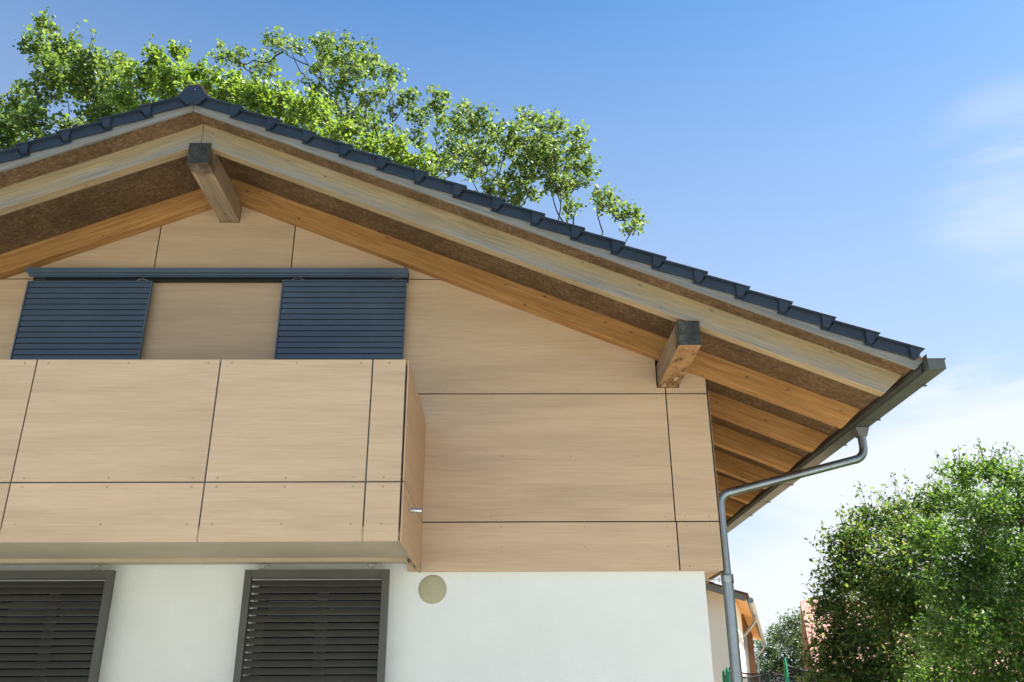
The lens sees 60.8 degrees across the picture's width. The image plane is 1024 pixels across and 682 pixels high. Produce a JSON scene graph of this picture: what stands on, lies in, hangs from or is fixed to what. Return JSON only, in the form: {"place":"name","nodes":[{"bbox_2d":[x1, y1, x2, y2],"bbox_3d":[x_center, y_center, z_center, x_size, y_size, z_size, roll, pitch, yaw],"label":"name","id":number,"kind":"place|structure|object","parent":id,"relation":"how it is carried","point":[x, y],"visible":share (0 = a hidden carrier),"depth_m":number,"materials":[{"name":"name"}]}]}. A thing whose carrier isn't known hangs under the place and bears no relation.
{"place":"outdoors","nodes":[
{"label":"outdoors","id":0,"kind":"place"},
{"bbox_2d":[0,0,1023,681],"label":"sky","id":1,"kind":"structure","parent":0,"point":[860,163],"materials":[{"name":"blue"}]},
{"label":"ground","id":2,"kind":"structure","parent":0,"visible":0},
{"bbox_2d":[0,7,145,149],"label":"deciduous tree","id":3,"kind":"object","parent":2,"relation":"on","point":[20,120],"visible":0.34,"depth_m":29.42,"materials":[{"name":"green plant"}]},
{"bbox_2d":[105,33,439,174],"bbox_3d":[-7.163,0.281,23.479,10.273,20.855,5.109,0,-23,-1],"label":"deciduous tree","id":4,"kind":"object","parent":2,"relation":"on","point":[300,110],"visible":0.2,"depth_m":25.07,"materials":[{"name":"green plant"}]},
{"bbox_2d":[205,25,648,241],"bbox_3d":[-3.646,-0.212,33.012,17.743,29.150,8.199,0,-23,-1],"label":"deciduous tree","id":5,"kind":"object","parent":2,"relation":"on","point":[533,152],"visible":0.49,"depth_m":35.83,"materials":[{"name":"green plant"}]},
{"bbox_2d":[0,85,945,681],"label":"house","id":6,"kind":"structure","parent":2,"relation":"on","point":[282,401],"depth_m":7.86,"materials":[{"name":"beige wood"}]},
{"bbox_2d":[0,586,113,680],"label":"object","id":7,"kind":"structure","parent":6,"relation":"in","point":[94,586],"depth_m":7.78,"materials":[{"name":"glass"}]},
{"bbox_2d":[250,585,381,675],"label":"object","id":8,"kind":"structure","parent":6,"relation":"in","point":[361,585],"depth_m":7.81,"materials":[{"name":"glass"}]},
{"bbox_2d":[705,581,764,681],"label":"house","id":9,"kind":"structure","parent":2,"relation":"on","point":[749,626],"depth_m":20.10,"materials":[{"name":"plaster"},{"name":"wood"},{"name":"dark grey roof tile"}]},
{"bbox_2d":[753,607,803,672],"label":"deciduous tree","id":10,"kind":"object","parent":2,"relation":"on","point":[791,640],"visible":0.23,"depth_m":47.27,"materials":[{"name":"green plant"}]},
{"bbox_2d":[722,658,910,681],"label":"fence","id":11,"kind":"object","parent":2,"relation":"on","point":[774,675],"visible":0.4,"depth_m":14.31,"materials":[{"name":"green metal"}]},
{"bbox_2d":[777,469,977,681],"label":"leafy tree","id":12,"kind":"object","parent":2,"relation":"on","point":[879,595],"visible":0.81,"depth_m":10.38,"materials":[{"name":"green plant"}]},
{"bbox_2d":[800,599,1022,679],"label":"barn","id":13,"kind":"structure","parent":2,"relation":"on","point":[804,605],"depth_m":41.04,"materials":[{"name":"brick"}]},
{"bbox_2d":[895,437,1023,681],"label":"leafy tree","id":14,"kind":"object","parent":2,"relation":"on","point":[995,622],"visible":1,"depth_m":8.04,"materials":[{"name":"green plant"}]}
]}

